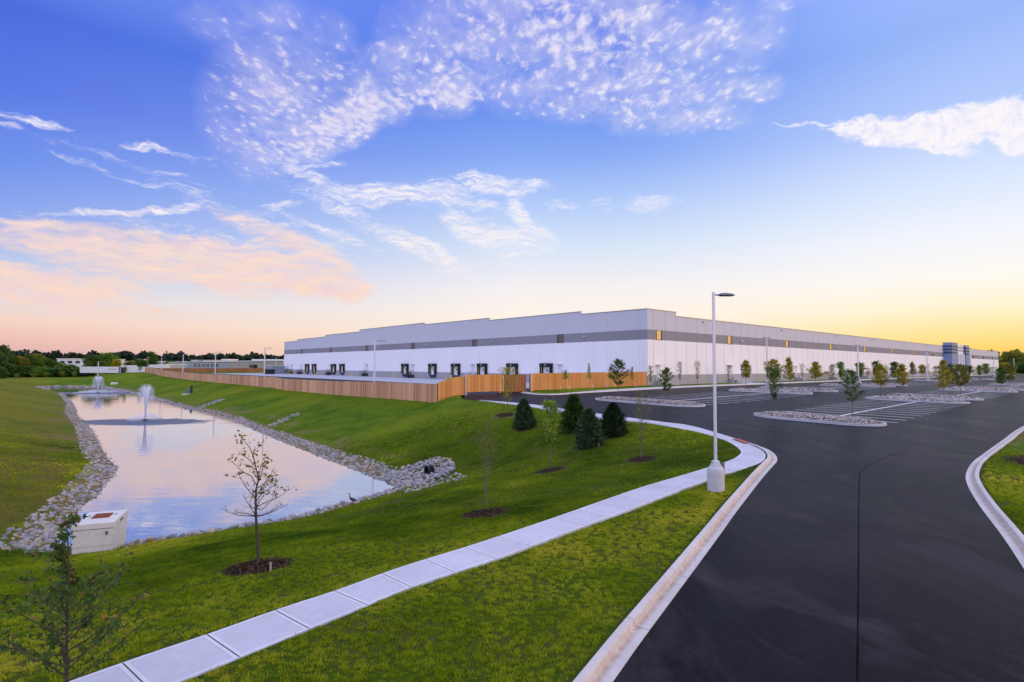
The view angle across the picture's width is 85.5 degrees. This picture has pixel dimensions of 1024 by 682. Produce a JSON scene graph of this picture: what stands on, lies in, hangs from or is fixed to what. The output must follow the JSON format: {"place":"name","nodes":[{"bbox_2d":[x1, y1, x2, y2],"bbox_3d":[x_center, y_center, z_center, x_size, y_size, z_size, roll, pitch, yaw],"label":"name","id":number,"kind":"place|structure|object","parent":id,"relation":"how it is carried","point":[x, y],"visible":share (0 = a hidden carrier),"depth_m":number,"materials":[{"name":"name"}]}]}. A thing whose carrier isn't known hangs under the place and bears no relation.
{"place":"outdoors","nodes":[
{"label":"outdoors","id":0,"kind":"place"},
{"bbox_2d":[46,387,394,545],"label":"pond water","id":1,"kind":"structure","parent":0,"point":[170,478],"depth_m":41.81,"materials":[{"name":"liquid"}]},
{"bbox_2d":[214,373,528,387],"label":"yard pavement","id":2,"kind":"structure","parent":0,"point":[405,380],"depth_m":149.59,"materials":[{"name":"concrete"}]},
{"bbox_2d":[267,365,284,373],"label":"compactor","id":3,"kind":"object","parent":2,"relation":"on","point":[279,368],"visible":0.69,"depth_m":228.27,"materials":[{"name":"grey metal"}]},
{"bbox_2d":[69,400,765,681],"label":"sidewalk","id":4,"kind":"structure","parent":0,"point":[173,664],"depth_m":11.63,"materials":[{"name":"concrete"}]},
{"bbox_2d":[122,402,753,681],"bbox_3d":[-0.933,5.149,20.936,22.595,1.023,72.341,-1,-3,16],"label":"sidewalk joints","id":5,"kind":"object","parent":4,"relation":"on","point":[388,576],"visible":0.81,"depth_m":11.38,"materials":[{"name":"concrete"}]},
{"bbox_2d":[0,369,1023,681],"bbox_3d":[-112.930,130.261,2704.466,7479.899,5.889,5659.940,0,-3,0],"label":"ground","id":6,"kind":"structure","parent":0,"point":[332,421],"depth_m":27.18,"materials":[{"name":"green plant"}]},
{"bbox_2d":[0,367,9,378],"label":"tree","id":7,"kind":"object","parent":6,"relation":"on","point":[3,370],"visible":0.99,"depth_m":221.63,"materials":[{"name":"green plant"}]},
{"bbox_2d":[0,352,10,366],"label":"tree","id":8,"kind":"object","parent":6,"relation":"on","point":[3,358],"visible":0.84,"depth_m":242.06,"materials":[{"name":"green plant"}]},
{"bbox_2d":[0,344,15,364],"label":"tree","id":9,"kind":"object","parent":6,"relation":"on","point":[4,350],"visible":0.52,"depth_m":249.23,"materials":[{"name":"green plant"}]},
{"bbox_2d":[3,364,19,376],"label":"tree","id":10,"kind":"object","parent":6,"relation":"on","point":[11,369],"visible":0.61,"depth_m":245.74,"materials":[{"name":"green plant"}]},
{"bbox_2d":[12,365,30,376],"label":"tree","id":11,"kind":"object","parent":6,"relation":"on","point":[23,369],"visible":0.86,"depth_m":249.77,"materials":[{"name":"green plant"}]},
{"bbox_2d":[15,355,30,365],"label":"tree","id":12,"kind":"object","parent":6,"relation":"on","point":[23,361],"visible":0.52,"depth_m":258.05,"materials":[{"name":"green plant"}]},
{"bbox_2d":[23,353,37,366],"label":"tree","id":13,"kind":"object","parent":6,"relation":"on","point":[30,357],"visible":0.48,"depth_m":265.13,"materials":[{"name":"green plant"}]},
{"bbox_2d":[29,366,47,376],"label":"tree","id":14,"kind":"object","parent":6,"relation":"on","point":[39,371],"visible":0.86,"depth_m":251.92,"materials":[{"name":"green plant"}]},
{"bbox_2d":[36,357,49,366],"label":"tree","id":15,"kind":"object","parent":6,"relation":"on","point":[40,362],"visible":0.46,"depth_m":268.28,"materials":[{"name":"green plant"}]},
{"bbox_2d":[9,363,88,376],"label":"undergrowth","id":16,"kind":"object","parent":6,"relation":"on","point":[68,369],"visible":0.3,"depth_m":262.47,"materials":[{"name":"green plant"}]},
{"bbox_2d":[43,359,57,367],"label":"tree","id":17,"kind":"object","parent":6,"relation":"on","point":[52,362],"visible":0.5,"depth_m":270.19,"materials":[{"name":"green plant"}]},
{"bbox_2d":[45,368,65,376],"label":"tree","id":18,"kind":"object","parent":6,"relation":"on","point":[52,372],"visible":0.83,"depth_m":254.34,"materials":[{"name":"green plant"}]},
{"bbox_2d":[3,393,142,552],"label":"riprap","id":19,"kind":"object","parent":6,"relation":"on","point":[89,448],"depth_m":38.04,"materials":[{"name":"stone"}]},
{"bbox_2d":[0,513,152,681],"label":"tree","id":20,"kind":"object","parent":6,"relation":"on","point":[66,592],"visible":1,"depth_m":7.40,"materials":[{"name":"green plant"}]},
{"bbox_2d":[56,358,124,367],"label":"office building","id":21,"kind":"structure","parent":6,"relation":"on","point":[79,363],"depth_m":469.56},
{"bbox_2d":[81,354,102,366],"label":"tree","id":22,"kind":"object","parent":6,"relation":"on","point":[91,360],"visible":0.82,"depth_m":318.95,"materials":[{"name":"green plant"}]},
{"bbox_2d":[71,509,127,553],"bbox_3d":[-17.304,8.462,23.280,1.454,2.194,2.143,1,-3,-22],"label":"outlet structure","id":23,"kind":"object","parent":6,"relation":"on","point":[99,531],"visible":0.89,"depth_m":22.52,"materials":[{"name":"concrete"}]},
{"bbox_2d":[80,367,118,374],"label":"truck trailer","id":24,"kind":"object","parent":6,"relation":"on","point":[106,370],"visible":0.86,"depth_m":261.62,"materials":[{"name":"metal"}]},
{"bbox_2d":[97,352,119,366],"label":"tree","id":25,"kind":"object","parent":6,"relation":"on","point":[108,358],"visible":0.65,"depth_m":327.80,"materials":[{"name":"green plant"}]},
{"bbox_2d":[111,359,121,366],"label":"tree","id":26,"kind":"object","parent":6,"relation":"on","point":[116,363],"visible":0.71,"depth_m":298.73,"materials":[{"name":"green plant"}]},
{"bbox_2d":[126,367,144,372],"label":"truck trailer","id":27,"kind":"object","parent":6,"relation":"on","point":[132,369],"visible":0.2,"depth_m":263.62,"materials":[{"name":"metal"}]},
{"bbox_2d":[132,358,147,366],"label":"tree","id":28,"kind":"object","parent":6,"relation":"on","point":[140,362],"visible":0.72,"depth_m":417.60,"materials":[{"name":"green plant"}]},
{"bbox_2d":[7,348,283,362],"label":"wood","id":29,"kind":"object","parent":6,"relation":"on","point":[126,355],"visible":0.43,"depth_m":768.84,"materials":[{"name":"green plant"}]},
{"bbox_2d":[145,351,158,366],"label":"tree","id":30,"kind":"object","parent":6,"relation":"on","point":[152,358],"visible":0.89,"depth_m":378.34,"materials":[{"name":"green plant"}]},
{"bbox_2d":[36,385,298,434],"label":"riprap","id":31,"kind":"object","parent":6,"relation":"on","point":[260,429],"visible":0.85,"depth_m":100.81,"materials":[{"name":"stone"}]},
{"bbox_2d":[158,364,186,369],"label":"shed","id":32,"kind":"structure","parent":6,"relation":"on","point":[174,366],"depth_m":402.77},
{"bbox_2d":[0,467,419,554],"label":"grass","id":33,"kind":"structure","parent":6,"relation":"on","point":[48,511],"depth_m":27.81,"materials":[{"name":"plant"}]},
{"bbox_2d":[155,368,266,371],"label":"wooden fence","id":34,"kind":"object","parent":6,"relation":"on","point":[218,370],"visible":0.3,"depth_m":265.10,"materials":[{"name":"brown wood"}]},
{"bbox_2d":[168,360,283,369],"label":"metal warehouse","id":35,"kind":"structure","parent":6,"relation":"on","point":[254,364],"depth_m":410.98,"materials":[{"name":"metal"}]},
{"bbox_2d":[45,482,411,550],"bbox_3d":[-12.605,9.533,29.618,18.967,1.373,4.984,3,-4,-44],"label":"riprap","id":36,"kind":"object","parent":6,"relation":"on","point":[393,490],"depth_m":30.17,"materials":[{"name":"stone"}]},
{"bbox_2d":[221,557,293,575],"bbox_3d":[-6.516,5.837,14.254,1.839,0.463,1.849,0,-3,0],"label":"mulch ring","id":37,"kind":"object","parent":6,"relation":"on","point":[255,566],"visible":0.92,"depth_m":14.05,"materials":[{"name":"brown soil"}]},
{"bbox_2d":[222,430,296,562],"bbox_3d":[-6.510,4.121,14.328,1.966,3.683,1.022,0,-3,0],"label":"young tree","id":38,"kind":"object","parent":37,"relation":"on","point":[257,506],"visible":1,"depth_m":14.30,"materials":[{"name":"brown plant"}]},
{"bbox_2d":[145,367,437,401],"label":"wooden fence","id":39,"kind":"object","parent":6,"relation":"on","point":[412,391],"visible":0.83,"depth_m":90.88,"materials":[{"name":"brown wood"}]},
{"bbox_2d":[266,431,464,492],"bbox_3d":[-14.632,9.754,49.937,6.574,1.472,38.906,2,-3,-35],"label":"riprap","id":40,"kind":"object","parent":6,"relation":"on","point":[418,477],"visible":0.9,"depth_m":40.22,"materials":[{"name":"stone"}]},
{"bbox_2d":[424,465,433,473],"bbox_3d":[-5.737,8.985,38.387,0.470,0.740,0.740,2,-3,-35],"label":"culvert pipe","id":41,"kind":"object","parent":6,"relation":"on","point":[428,469],"visible":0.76,"depth_m":38.31,"materials":[{"name":"black plastic"}]},
{"bbox_2d":[437,376,464,401],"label":"wooden fence","id":42,"kind":"object","parent":6,"relation":"on","point":[451,387],"visible":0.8,"depth_m":68.18,"materials":[{"name":"orange wood"}]},
{"bbox_2d":[466,374,502,394],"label":"fence gate","id":43,"kind":"structure","parent":6,"relation":"on","point":[480,383],"depth_m":71.64,"materials":[{"name":"orange wood"}]},
{"bbox_2d":[459,507,509,518],"bbox_3d":[-0.943,6.261,19.960,1.963,0.513,2.016,0,-3,0],"label":"mulch ring","id":44,"kind":"object","parent":6,"relation":"on","point":[488,512],"visible":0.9,"depth_m":19.74,"materials":[{"name":"brown soil"}]},
{"bbox_2d":[475,419,500,508],"bbox_3d":[-0.885,4.627,20.599,1.031,3.506,1.092,0,-3,0],"label":"young tree","id":45,"kind":"object","parent":44,"relation":"on","point":[485,464],"visible":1,"depth_m":20.61,"materials":[{"name":"green plant"}]},
{"bbox_2d":[495,412,514,417],"bbox_3d":[-0.645,6.745,49.923,2.257,0.677,2.219,0,-3,0],"label":"mulch ring","id":46,"kind":"object","parent":6,"relation":"on","point":[502,414],"visible":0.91,"depth_m":49.71,"materials":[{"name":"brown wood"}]},
{"bbox_2d":[498,367,517,412],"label":"young tree","id":47,"kind":"object","parent":46,"relation":"on","point":[507,383],"visible":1,"depth_m":50.19,"materials":[{"name":"green plant"}]},
{"bbox_2d":[497,374,525,391],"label":"fence gate","id":48,"kind":"structure","parent":6,"relation":"on","point":[519,384],"depth_m":77.40,"materials":[{"name":"brown wood"}]},
{"bbox_2d":[0,403,1023,555],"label":"grass","id":49,"kind":"structure","parent":6,"relation":"on","point":[285,525],"depth_m":30.25,"materials":[{"name":"plant"}]},
{"bbox_2d":[510,398,537,428],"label":"spruce tree","id":50,"kind":"object","parent":6,"relation":"on","point":[524,413],"visible":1,"depth_m":45.49,"materials":[{"name":"green plant"}]},
{"bbox_2d":[532,467,564,473],"bbox_3d":[2.083,7.328,31.064,2.018,0.588,2.042,0,-3,0],"label":"mulch ring","id":51,"kind":"object","parent":6,"relation":"on","point":[546,470],"visible":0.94,"depth_m":30.84,"materials":[{"name":"brown soil"}]},
{"bbox_2d":[539,398,560,468],"bbox_3d":[2.157,5.319,31.379,1.312,4.115,1.286,0,-3,0],"label":"young tree","id":52,"kind":"object","parent":51,"relation":"on","point":[551,426],"visible":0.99,"depth_m":31.30,"materials":[{"name":"green plant"}]},
{"bbox_2d":[557,393,584,433],"bbox_3d":[4.762,5.468,42.295,2.818,3.237,2.855,0,-3,0],"label":"fir tree","id":53,"kind":"object","parent":6,"relation":"on","point":[573,406],"visible":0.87,"depth_m":41.84,"materials":[{"name":"green plant"}]},
{"bbox_2d":[529,372,646,390],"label":"wooden fence","id":54,"kind":"object","parent":6,"relation":"on","point":[545,381],"visible":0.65,"depth_m":85.15,"materials":[{"name":"orange wood"}]},
{"bbox_2d":[574,408,606,450],"bbox_3d":[5.134,5.747,36.344,2.369,2.878,2.533,0,-3,0],"label":"spruce tree","id":55,"kind":"object","parent":6,"relation":"on","point":[590,436],"visible":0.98,"depth_m":35.90,"materials":[{"name":"green plant"}]},
{"bbox_2d":[534,385,692,391],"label":"grass strip","id":56,"kind":"object","parent":6,"relation":"on","point":[586,389],"depth_m":84.20,"materials":[{"name":"plant"}]},
{"bbox_2d":[600,402,632,438],"bbox_3d":[7.038,5.475,38.147,2.356,2.631,2.498,-2,-3,35],"label":"spruce tree","id":57,"kind":"object","parent":6,"relation":"on","point":[613,423],"visible":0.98,"depth_m":37.76,"materials":[{"name":"green plant"}]},
{"bbox_2d":[625,455,653,462],"bbox_3d":[6.956,6.401,29.744,1.811,0.441,1.802,-2,-3,36],"label":"mulch ring","id":58,"kind":"object","parent":6,"relation":"on","point":[642,459],"visible":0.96,"depth_m":29.54,"materials":[{"name":"brown soil"}]},
{"bbox_2d":[631,390,650,457],"bbox_3d":[6.955,4.538,29.753,1.125,3.834,1.134,2,-3,-40],"label":"young tree","id":59,"kind":"object","parent":58,"relation":"on","point":[641,429],"visible":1,"depth_m":29.80,"materials":[{"name":"green plant"}]},
{"bbox_2d":[284,308,998,384],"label":"warehouse","id":60,"kind":"structure","parent":6,"relation":"on","point":[642,340],"depth_m":130.17,"materials":[{"name":"metal"}]},
{"bbox_2d":[557,334,563,342],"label":"window","id":61,"kind":"structure","parent":60,"relation":"in","point":[560,337],"depth_m":113.01,"materials":[{"name":"brown glass"}]},
{"bbox_2d":[656,330,661,339],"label":"window","id":62,"kind":"structure","parent":60,"relation":"in","point":[658,332],"depth_m":99.36,"materials":[{"name":"yellow glass"}]},
{"bbox_2d":[681,383,746,384],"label":"grass strip","id":63,"kind":"object","parent":6,"relation":"on","point":[712,383],"depth_m":109.14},
{"bbox_2d":[707,292,734,491],"bbox_3d":[7.864,1.927,20.833,1.099,7.577,0.622,0,-3,0],"label":"lamp post","id":64,"kind":"object","parent":6,"relation":"on","point":[715,476],"visible":0.91,"depth_m":20.71,"materials":[{"name":"metal"},{"name":"concrete"}]},
{"bbox_2d":[987,349,1023,363],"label":"wood","id":65,"kind":"object","parent":6,"relation":"on","point":[1010,355],"visible":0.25,"depth_m":391.07,"materials":[{"name":"green plant"}]},
{"bbox_2d":[1000,455,1023,464],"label":"mulch ring","id":66,"kind":"object","parent":6,"relation":"on","point":[1019,460],"visible":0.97,"depth_m":26.75,"materials":[{"name":"brown soil"}]},
{"bbox_2d":[1016,361,1023,373],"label":"tree","id":67,"kind":"object","parent":6,"relation":"on","point":[1021,369],"visible":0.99,"depth_m":341.13,"materials":[{"name":"green plant"}]},
{"bbox_2d":[0,0,1023,355],"label":"sky","id":68,"kind":"structure","parent":0,"point":[196,177],"materials":[{"name":"blue"}]},
{"bbox_2d":[199,373,1023,681],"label":"asphalt pavement","id":69,"kind":"structure","parent":0,"point":[769,591],"depth_m":14.04,"materials":[{"name":"asphalt"}]},
{"bbox_2d":[595,396,705,406],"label":"planting island","id":70,"kind":"structure","parent":69,"relation":"on","point":[674,403],"depth_m":56.94,"materials":[{"name":"gravel"}]},
{"bbox_2d":[606,358,629,395],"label":"parking lot tree","id":71,"kind":"object","parent":70,"relation":"on","point":[617,362],"visible":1,"depth_m":64.62,"materials":[{"name":"green plant"}]},
{"bbox_2d":[657,367,673,399],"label":"parking lot tree","id":72,"kind":"object","parent":70,"relation":"on","point":[665,372],"visible":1,"depth_m":57.20,"materials":[{"name":"green plant"}]},
{"bbox_2d":[573,438,776,681],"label":"road kerb","id":73,"kind":"structure","parent":69,"relation":"on","point":[607,662],"depth_m":11.44,"materials":[{"name":"concrete"}]},
{"bbox_2d":[739,360,751,377],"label":"parking lot tree","id":74,"kind":"object","parent":69,"relation":"on","point":[745,365],"visible":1,"depth_m":87.02,"materials":[{"name":"green plant"}]},
{"bbox_2d":[521,374,1005,394],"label":"road kerb","id":75,"kind":"structure","parent":69,"relation":"on","point":[679,387],"depth_m":85.94,"materials":[{"name":"concrete"}]},
{"bbox_2d":[762,337,769,388],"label":"lamp post","id":76,"kind":"object","parent":69,"relation":"on","point":[766,385],"visible":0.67,"depth_m":84.34,"materials":[{"name":"metal"}]},
{"bbox_2d":[729,388,812,393],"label":"planting island","id":77,"kind":"structure","parent":69,"relation":"on","point":[769,391],"depth_m":77.20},
{"bbox_2d":[762,358,783,378],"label":"parking lot tree","id":78,"kind":"object","parent":69,"relation":"on","point":[772,362],"visible":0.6,"depth_m":83.66,"materials":[{"name":"green plant"}]},
{"bbox_2d":[782,356,794,389],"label":"parking lot tree","id":79,"kind":"object","parent":69,"relation":"on","point":[789,364],"visible":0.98,"depth_m":79.34,"materials":[{"name":"green plant"}]},
{"bbox_2d":[757,386,837,391],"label":"planting island","id":80,"kind":"structure","parent":69,"relation":"on","point":[808,389],"depth_m":81.68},
{"bbox_2d":[806,361,824,387],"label":"parking lot tree","id":81,"kind":"object","parent":80,"relation":"on","point":[815,367],"visible":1,"depth_m":84.09,"materials":[{"name":"green plant"}]},
{"bbox_2d":[753,411,886,426],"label":"planting island","id":82,"kind":"structure","parent":69,"relation":"on","point":[825,418],"depth_m":41.86,"materials":[{"name":"gravel"}]},
{"bbox_2d":[765,367,784,410],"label":"parking lot tree","id":83,"kind":"object","parent":82,"relation":"on","point":[774,385],"visible":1,"depth_m":45.86,"materials":[{"name":"green plant"}]},
{"bbox_2d":[838,368,865,416],"bbox_3d":[26.098,4.035,42.621,2.024,3.891,1.605,0,-3,0],"label":"parking lot tree","id":84,"kind":"object","parent":82,"relation":"on","point":[852,373],"visible":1,"depth_m":42.57,"materials":[{"name":"green plant"}]},
{"bbox_2d":[649,381,1022,422],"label":"parking lines","id":85,"kind":"object","parent":69,"relation":"on","point":[873,409],"visible":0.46,"depth_m":58.74,"materials":[{"name":"white paint"}]},
{"bbox_2d":[836,361,844,378],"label":"parking lot tree","id":86,"kind":"object","parent":69,"relation":"on","point":[839,366],"visible":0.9,"depth_m":113.88,"materials":[{"name":"green plant"}]},
{"bbox_2d":[819,383,894,386],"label":"planting island","id":87,"kind":"structure","parent":69,"relation":"on","point":[861,385],"depth_m":98.97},
{"bbox_2d":[854,362,865,376],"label":"parking lot tree","id":88,"kind":"object","parent":69,"relation":"on","point":[861,369],"visible":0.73,"depth_m":127.46,"materials":[{"name":"green plant"}]},
{"bbox_2d":[843,382,907,385],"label":"planting island","id":89,"kind":"structure","parent":69,"relation":"on","point":[896,384],"depth_m":103.77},
{"bbox_2d":[856,345,860,382],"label":"lamp post","id":90,"kind":"object","parent":89,"relation":"on","point":[857,381],"visible":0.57,"depth_m":108.32,"materials":[{"name":"metal"}]},
{"bbox_2d":[856,450,906,681],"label":"paving seam","id":91,"kind":"object","parent":69,"relation":"on","point":[857,658],"visible":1,"depth_m":11.48,"materials":[{"name":"asphalt"}]},
{"bbox_2d":[888,361,899,377],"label":"parking lot tree","id":92,"kind":"object","parent":69,"relation":"on","point":[893,365],"visible":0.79,"depth_m":112.31,"materials":[{"name":"green plant"}]},
{"bbox_2d":[908,362,917,374],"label":"parking lot tree","id":93,"kind":"object","parent":69,"relation":"on","point":[912,370],"visible":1,"depth_m":162.64,"materials":[{"name":"green plant"}]},
{"bbox_2d":[865,395,969,403],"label":"planting island","id":94,"kind":"structure","parent":69,"relation":"on","point":[924,399],"depth_m":61.18,"materials":[{"name":"gravel"}]},
{"bbox_2d":[871,363,889,395],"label":"parking lot tree","id":95,"kind":"object","parent":94,"relation":"on","point":[879,376],"visible":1,"depth_m":66.92,"materials":[{"name":"green plant"}]},
{"bbox_2d":[918,365,926,378],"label":"parking lot tree","id":96,"kind":"object","parent":69,"relation":"on","point":[922,370],"visible":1,"depth_m":163.10,"materials":[{"name":"green plant"}]},
{"bbox_2d":[887,393,983,399],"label":"planting island","id":97,"kind":"structure","parent":69,"relation":"on","point":[960,397],"depth_m":66.23,"materials":[{"name":"gravel"}]},
{"bbox_2d":[892,363,910,392],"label":"parking lot tree","id":98,"kind":"object","parent":97,"relation":"on","point":[901,372],"visible":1,"depth_m":70.92,"materials":[{"name":"green plant"}]},
{"bbox_2d":[936,357,953,391],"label":"parking lot tree","id":99,"kind":"object","parent":97,"relation":"on","point":[944,371],"visible":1,"depth_m":66.60,"materials":[{"name":"green plant"}]},
{"bbox_2d":[947,363,975,394],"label":"parking lot tree","id":100,"kind":"object","parent":69,"relation":"on","point":[958,367],"visible":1,"depth_m":68.12,"materials":[{"name":"green plant"}]},
{"bbox_2d":[960,378,995,379],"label":"planting island","id":101,"kind":"structure","parent":69,"relation":"on","point":[981,379],"depth_m":159.90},
{"bbox_2d":[982,363,991,377],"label":"parking lot tree","id":102,"kind":"object","parent":101,"relation":"on","point":[984,365],"visible":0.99,"depth_m":160.72,"materials":[{"name":"green plant"}]},
{"bbox_2d":[939,387,1017,392],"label":"planting island","id":103,"kind":"structure","parent":69,"relation":"on","point":[980,389],"depth_m":82.00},
{"bbox_2d":[993,367,1007,383],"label":"parking lot tree","id":104,"kind":"object","parent":103,"relation":"on","point":[1000,371],"visible":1,"depth_m":82.54,"materials":[{"name":"green plant"}]},
{"bbox_2d":[952,386,1023,390],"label":"planting island","id":105,"kind":"structure","parent":69,"relation":"on","point":[1015,389],"depth_m":87.26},
{"bbox_2d":[1003,363,1017,383],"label":"parking lot tree","id":106,"kind":"object","parent":105,"relation":"on","point":[1011,368],"visible":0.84,"depth_m":86.20,"materials":[{"name":"green plant"}]},
{"bbox_2d":[966,426,1023,567],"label":"road kerb","id":107,"kind":"structure","parent":69,"relation":"on","point":[1008,530],"depth_m":18.83,"materials":[{"name":"concrete"}]},
{"bbox_2d":[989,383,1023,385],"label":"planting island","id":108,"kind":"structure","parent":69,"relation":"on","point":[1007,384],"depth_m":109.74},
{"bbox_2d":[583,375,971,391],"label":"sidewalk","id":109,"kind":"structure","parent":0,"point":[725,384],"depth_m":96.64,"materials":[{"name":"concrete"}]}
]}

